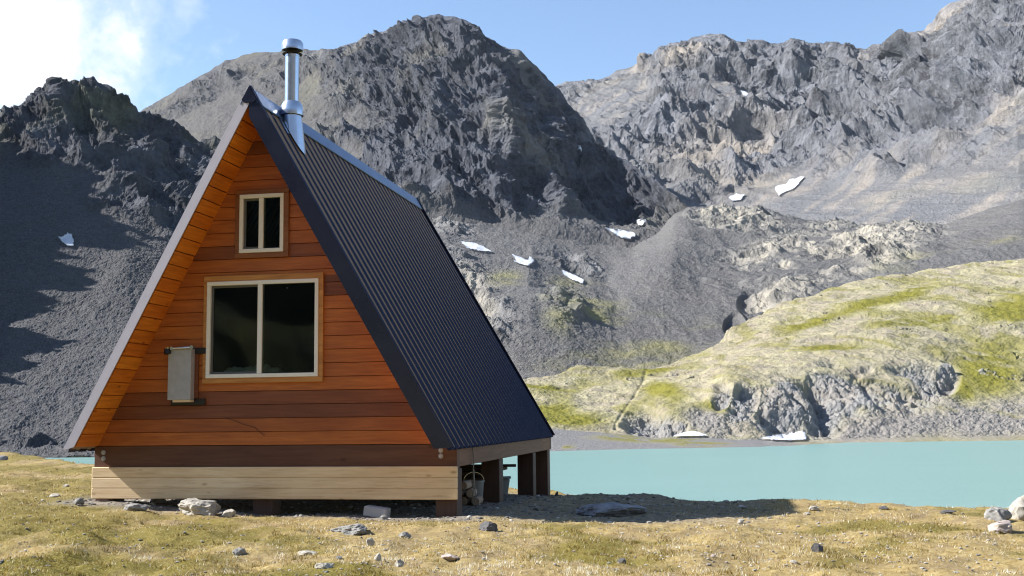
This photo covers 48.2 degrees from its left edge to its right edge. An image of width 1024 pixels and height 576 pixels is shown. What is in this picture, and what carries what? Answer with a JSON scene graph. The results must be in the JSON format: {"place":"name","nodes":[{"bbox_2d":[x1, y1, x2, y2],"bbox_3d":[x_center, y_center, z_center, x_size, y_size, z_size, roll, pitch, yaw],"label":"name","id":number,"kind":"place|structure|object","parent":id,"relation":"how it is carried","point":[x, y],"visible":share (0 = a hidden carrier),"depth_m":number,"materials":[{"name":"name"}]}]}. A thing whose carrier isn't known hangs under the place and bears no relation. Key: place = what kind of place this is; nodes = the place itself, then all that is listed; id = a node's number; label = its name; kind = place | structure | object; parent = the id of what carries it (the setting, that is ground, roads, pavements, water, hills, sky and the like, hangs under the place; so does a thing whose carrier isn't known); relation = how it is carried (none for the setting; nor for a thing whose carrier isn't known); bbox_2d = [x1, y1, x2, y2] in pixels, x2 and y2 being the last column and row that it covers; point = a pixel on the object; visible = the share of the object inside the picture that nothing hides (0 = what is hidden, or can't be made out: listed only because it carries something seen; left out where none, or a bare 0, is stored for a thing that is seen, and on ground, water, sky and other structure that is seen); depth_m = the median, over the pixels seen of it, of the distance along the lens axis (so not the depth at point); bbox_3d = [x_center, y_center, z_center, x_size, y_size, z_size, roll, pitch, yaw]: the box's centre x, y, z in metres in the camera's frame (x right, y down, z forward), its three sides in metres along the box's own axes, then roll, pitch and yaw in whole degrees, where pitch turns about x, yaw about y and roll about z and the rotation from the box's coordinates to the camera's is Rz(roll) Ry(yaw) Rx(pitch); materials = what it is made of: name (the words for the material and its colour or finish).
{"place":"outdoors","nodes":[
{"label":"outdoors","id":0,"kind":"place"},
{"bbox_2d":[0,76,220,457],"bbox_3d":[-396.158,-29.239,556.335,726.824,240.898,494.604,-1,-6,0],"label":"mountain","id":1,"kind":"structure","parent":0,"point":[107,177],"depth_m":492.31,"materials":[{"name":"grey stone"}]},
{"bbox_2d":[58,233,73,245],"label":"snow patch","id":2,"kind":"object","parent":1,"relation":"on","point":[67,239],"visible":1,"depth_m":480.89,"materials":[{"name":"white snow"}]},
{"bbox_2d":[140,14,687,247],"bbox_3d":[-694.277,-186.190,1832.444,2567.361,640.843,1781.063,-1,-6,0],"label":"mountain","id":3,"kind":"structure","parent":0,"point":[453,118],"depth_m":1519.31,"materials":[{"name":"grey stone"}]},
{"bbox_2d":[637,219,645,224],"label":"snow patch","id":4,"kind":"object","parent":3,"relation":"on","point":[641,222],"visible":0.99,"depth_m":1315.03,"materials":[{"name":"white snow"}]},
{"bbox_2d":[0,0,958,111],"label":"sky","id":5,"kind":"structure","parent":0,"point":[146,50],"materials":[{"name":"blue"}]},
{"bbox_2d":[0,451,1023,575],"bbox_3d":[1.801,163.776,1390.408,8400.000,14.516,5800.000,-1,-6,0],"label":"ground","id":6,"kind":"structure","parent":0,"point":[34,539],"depth_m":11.52,"materials":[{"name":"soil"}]},
{"bbox_2d":[0,455,7,459],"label":"rock","id":7,"kind":"object","parent":6,"relation":"on","point":[2,457],"visible":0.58,"depth_m":26.16,"materials":[{"name":"stone"}]},
{"bbox_2d":[49,493,60,496],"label":"rock","id":8,"kind":"object","parent":6,"relation":"on","point":[54,495],"visible":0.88,"depth_m":15.40,"materials":[{"name":"stone"}]},
{"bbox_2d":[73,498,83,504],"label":"rock","id":9,"kind":"object","parent":6,"relation":"on","point":[78,501],"visible":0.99,"depth_m":14.33,"materials":[{"name":"grey stone"}]},
{"bbox_2d":[123,503,148,510],"bbox_3d":[-4.555,2.678,13.858,0.289,0.146,0.234,1,-7,-16],"label":"rock","id":10,"kind":"object","parent":6,"relation":"on","point":[135,507],"visible":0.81,"depth_m":13.78,"materials":[{"name":"grey stone"}]},
{"bbox_2d":[149,499,166,502],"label":"rock","id":11,"kind":"object","parent":6,"relation":"on","point":[158,500],"visible":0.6,"depth_m":15.17,"materials":[{"name":"stone"}]},
{"bbox_2d":[177,498,220,515],"bbox_3d":[-3.821,2.701,13.912,0.492,0.301,0.470,-1,-6,3],"label":"rock","id":12,"kind":"object","parent":6,"relation":"on","point":[192,506],"visible":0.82,"depth_m":13.76,"materials":[{"name":"stone"}]},
{"bbox_2d":[221,509,235,517],"bbox_3d":[-3.439,2.741,13.846,0.185,0.130,0.144,-1,-6,-1],"label":"rock","id":13,"kind":"object","parent":6,"relation":"on","point":[229,513],"visible":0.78,"depth_m":13.80,"materials":[{"name":"stone"}]},
{"bbox_2d":[232,547,245,555],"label":"rock","id":14,"kind":"object","parent":6,"relation":"on","point":[239,551],"visible":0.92,"depth_m":10.23,"materials":[{"name":"grey stone"}]},
{"bbox_2d":[298,550,317,555],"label":"rock","id":15,"kind":"object","parent":6,"relation":"on","point":[306,552],"visible":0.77,"depth_m":10.26,"materials":[{"name":"stone"}]},
{"bbox_2d":[63,38,554,516],"bbox_3d":[-2.453,0.285,18.000,5.057,6.678,7.850,-2,-7,11],"label":"cabin","id":16,"kind":"object","parent":6,"relation":"on","point":[323,273],"visible":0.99,"depth_m":14.77,"materials":[{"name":"brown wood"}]},
{"bbox_2d":[224,364,282,372],"bbox_3d":[-3.366,1.046,14.893,0.740,0.120,0.200,-2,-6,8],"label":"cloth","id":17,"kind":"object","parent":16,"relation":"on","point":[268,368],"visible":0.81,"depth_m":14.85,"materials":[{"name":"black fabric"}]},
{"bbox_2d":[235,188,289,258],"bbox_3d":[-3.236,-0.836,14.861,0.736,0.895,0.095,-2,-7,11],"label":"window","id":18,"kind":"structure","parent":16,"relation":"in","point":[242,251],"depth_m":14.83,"materials":[{"name":"brown wood"}]},
{"bbox_2d":[202,272,323,383],"bbox_3d":[-3.194,0.519,14.704,1.635,1.392,0.095,-2,-7,11],"label":"window","id":19,"kind":"structure","parent":16,"relation":"in","point":[211,283],"depth_m":14.68,"materials":[{"name":"brown wood"}]},
{"bbox_2d":[472,447,475,504],"bbox_3d":[-0.498,2.433,14.813,0.046,0.768,0.088,-3,-7,17],"label":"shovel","id":20,"kind":"object","parent":16,"relation":"hanging from","point":[474,489],"visible":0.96,"depth_m":14.79,"materials":[{"name":"grey metal"}]},
{"bbox_2d":[315,563,333,568],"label":"rock","id":21,"kind":"object","parent":6,"relation":"on","point":[323,565],"visible":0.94,"depth_m":9.10,"materials":[{"name":"stone"}]},
{"bbox_2d":[330,523,366,534],"bbox_3d":[-1.736,2.583,12.193,0.397,0.137,0.337,-1,-6,-1],"label":"rock","id":22,"kind":"object","parent":6,"relation":"on","point":[357,529],"visible":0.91,"depth_m":12.09,"materials":[{"name":"grey stone"}]},
{"bbox_2d":[366,538,374,545],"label":"rock","id":23,"kind":"object","parent":6,"relation":"on","point":[370,541],"visible":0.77,"depth_m":10.80,"materials":[{"name":"stone"}]},
{"bbox_2d":[363,505,390,517],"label":"concrete block","id":24,"kind":"structure","parent":6,"relation":"on","point":[373,511],"depth_m":14.06,"materials":[{"name":"grey concrete"}]},
{"bbox_2d":[374,553,381,560],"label":"rock","id":25,"kind":"object","parent":6,"relation":"on","point":[377,557],"visible":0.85,"depth_m":9.62,"materials":[{"name":"stone"}]},
{"bbox_2d":[379,515,387,519],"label":"rock","id":26,"kind":"object","parent":6,"relation":"on","point":[383,517],"visible":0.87,"depth_m":13.77,"materials":[{"name":"grey stone"}]},
{"bbox_2d":[395,559,403,567],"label":"rock","id":27,"kind":"object","parent":6,"relation":"on","point":[399,563],"visible":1,"depth_m":9.33,"materials":[{"name":"stone"}]},
{"bbox_2d":[398,531,410,537],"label":"rock","id":28,"kind":"object","parent":6,"relation":"on","point":[405,534],"visible":0.79,"depth_m":11.46,"materials":[{"name":"grey stone"}]},
{"bbox_2d":[441,554,459,560],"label":"rock","id":29,"kind":"object","parent":6,"relation":"on","point":[450,557],"visible":1,"depth_m":9.92,"materials":[{"name":"stone"}]},
{"bbox_2d":[462,496,471,504],"bbox_3d":[-0.634,2.997,16.138,0.120,0.122,0.400,-2,-7,15],"label":"log","id":30,"kind":"object","parent":6,"relation":"on","point":[466,500],"visible":0.58,"depth_m":15.96,"materials":[{"name":"brown wood"}]},
{"bbox_2d":[466,488,476,497],"bbox_3d":[-0.561,2.885,16.136,0.120,0.122,0.400,-1,-6,5],"label":"log","id":31,"kind":"object","parent":30,"relation":"on","point":[469,493],"visible":0.75,"depth_m":15.94,"materials":[{"name":"brown wood"}]},
{"bbox_2d":[462,480,472,489],"bbox_3d":[-0.636,2.779,16.163,0.120,0.122,0.400,-2,-7,13],"label":"log","id":32,"kind":"object","parent":31,"relation":"on","point":[467,484],"visible":0.69,"depth_m":15.98,"materials":[{"name":"wood"}]},
{"bbox_2d":[463,472,484,503],"bbox_3d":[-0.542,2.856,16.364,0.308,0.444,0.304,1,-7,-12],"label":"bucket","id":33,"kind":"object","parent":6,"relation":"on","point":[479,486],"visible":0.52,"depth_m":16.27,"materials":[{"name":"grey metal"}]},
{"bbox_2d":[471,495,483,504],"bbox_3d":[-0.487,2.992,16.110,0.120,0.122,0.400,-1,-6,6],"label":"log","id":34,"kind":"object","parent":6,"relation":"on","point":[479,499],"visible":0.85,"depth_m":15.92,"materials":[{"name":"wood"}]},
{"bbox_2d":[460,467,507,480],"bbox_3d":[-1.783,3.120,18.345,3.443,0.495,0.620,-2,-6,9],"label":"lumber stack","id":35,"kind":"object","parent":6,"relation":"on","point":[466,471],"visible":0.06,"depth_m":17.89,"materials":[{"name":"wood"}]},
{"bbox_2d":[460,462,515,466],"bbox_3d":[-0.611,2.719,18.027,1.350,0.205,0.180,-1,-6,5],"label":"loose board","id":36,"kind":"object","parent":35,"relation":"on","point":[504,465],"visible":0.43,"depth_m":17.96,"materials":[{"name":"wood"}]},
{"bbox_2d":[479,521,497,530],"bbox_3d":[-0.257,2.549,12.184,0.216,0.128,0.152,-2,-6,9],"label":"rock","id":37,"kind":"object","parent":6,"relation":"on","point":[488,526],"visible":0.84,"depth_m":12.15,"materials":[{"name":"stone"}]},
{"bbox_2d":[503,476,510,494],"bbox_3d":[-0.313,3.252,18.815,0.600,0.285,0.420,-1,-6,0],"label":"bucket","id":38,"kind":"object","parent":6,"relation":"on","point":[506,480],"visible":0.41,"depth_m":18.64,"materials":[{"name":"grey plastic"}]},
{"bbox_2d":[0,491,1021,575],"bbox_3d":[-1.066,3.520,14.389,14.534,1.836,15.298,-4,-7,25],"label":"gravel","id":39,"kind":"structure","parent":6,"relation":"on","point":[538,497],"depth_m":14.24,"materials":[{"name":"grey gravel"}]},
{"bbox_2d":[576,502,647,516],"bbox_3d":[1.258,2.867,14.709,0.902,0.224,0.721,1,-7,-16],"label":"rock","id":40,"kind":"object","parent":6,"relation":"on","point":[610,509],"visible":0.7,"depth_m":14.47,"materials":[{"name":"stone"}]},
{"bbox_2d":[617,558,625,563],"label":"rock","id":41,"kind":"object","parent":6,"relation":"on","point":[622,560],"visible":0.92,"depth_m":9.46,"materials":[{"name":"stone"}]},
{"bbox_2d":[809,506,818,510],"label":"rock","id":42,"kind":"object","parent":6,"relation":"on","point":[815,508],"visible":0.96,"depth_m":13.76,"materials":[{"name":"stone"}]},
{"bbox_2d":[811,543,823,551],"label":"rock","id":43,"kind":"object","parent":6,"relation":"on","point":[816,547],"visible":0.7,"depth_m":10.06,"materials":[{"name":"stone"}]},
{"bbox_2d":[940,510,956,513],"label":"rock","id":44,"kind":"object","parent":6,"relation":"on","point":[946,511],"visible":0.92,"depth_m":13.64,"materials":[{"name":"stone"}]},
{"bbox_2d":[984,507,1011,521],"bbox_3d":[5.381,2.537,12.669,0.267,0.225,0.233,4,-8,-36],"label":"rock","id":45,"kind":"object","parent":6,"relation":"on","point":[998,514],"visible":0.73,"depth_m":12.61,"materials":[{"name":"grey stone"}]},
{"bbox_2d":[987,520,1012,533],"bbox_3d":[5.138,2.530,12.010,0.301,0.190,0.249,1,-7,-15],"label":"rock","id":46,"kind":"object","parent":6,"relation":"on","point":[1004,526],"visible":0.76,"depth_m":11.92,"materials":[{"name":"stone"}]},
{"bbox_2d":[1009,495,1023,520],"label":"rock","id":47,"kind":"object","parent":6,"relation":"on","point":[1016,508],"visible":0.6,"depth_m":12.79,"materials":[{"name":"stone"}]},
{"bbox_2d":[45,440,1023,507],"bbox_3d":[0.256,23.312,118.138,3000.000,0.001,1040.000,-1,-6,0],"label":"water","id":48,"kind":"structure","parent":0,"point":[968,474],"depth_m":194.58,"materials":[{"name":"teal liquid"}]},
{"bbox_2d":[431,199,1023,378],"bbox_3d":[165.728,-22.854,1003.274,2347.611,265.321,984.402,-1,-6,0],"label":"moraine","id":49,"kind":"structure","parent":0,"point":[686,282],"depth_m":906.84,"materials":[{"name":"grey stone"}]},
{"bbox_2d":[460,241,491,251],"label":"snow patch","id":50,"kind":"object","parent":49,"relation":"on","point":[472,245],"visible":1,"depth_m":1031.94,"materials":[{"name":"white snow"}]},
{"bbox_2d":[512,254,533,265],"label":"snow patch","id":51,"kind":"object","parent":49,"relation":"on","point":[522,260],"visible":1,"depth_m":973.37,"materials":[{"name":"white snow"}]},
{"bbox_2d":[562,270,583,282],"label":"snow patch","id":52,"kind":"object","parent":49,"relation":"on","point":[573,277],"visible":1,"depth_m":951.86,"materials":[{"name":"white snow"}]},
{"bbox_2d":[606,228,635,238],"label":"snow patch","id":53,"kind":"object","parent":49,"relation":"on","point":[624,234],"visible":1,"depth_m":1226.47,"materials":[{"name":"white snow"}]},
{"bbox_2d":[523,258,1023,450],"bbox_3d":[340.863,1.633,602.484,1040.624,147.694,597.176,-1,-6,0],"label":"hill","id":54,"kind":"structure","parent":0,"point":[931,354],"depth_m":461.10,"materials":[{"name":"green plant"}]},
{"bbox_2d":[674,431,706,435],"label":"snow patch","id":55,"kind":"object","parent":54,"relation":"on","point":[691,433],"visible":1,"depth_m":384.67,"materials":[{"name":"white snow"}]},
{"bbox_2d":[762,431,806,439],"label":"snow patch","id":56,"kind":"object","parent":54,"relation":"on","point":[798,435],"visible":0.98,"depth_m":394.11,"materials":[{"name":"white snow"}]},
{"bbox_2d":[555,0,1023,224],"bbox_3d":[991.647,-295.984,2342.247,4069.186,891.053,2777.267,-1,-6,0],"label":"mountain","id":57,"kind":"structure","parent":0,"point":[926,125],"depth_m":2022.50,"materials":[{"name":"grey stone"}]},
{"bbox_2d":[728,193,744,200],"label":"snow patch","id":58,"kind":"object","parent":57,"relation":"on","point":[734,197],"visible":1,"depth_m":1773.97,"materials":[{"name":"white snow"}]},
{"bbox_2d":[775,176,802,195],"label":"snow patch","id":59,"kind":"object","parent":57,"relation":"on","point":[790,184],"visible":1,"depth_m":1774.93,"materials":[{"name":"white snow"}]}
]}

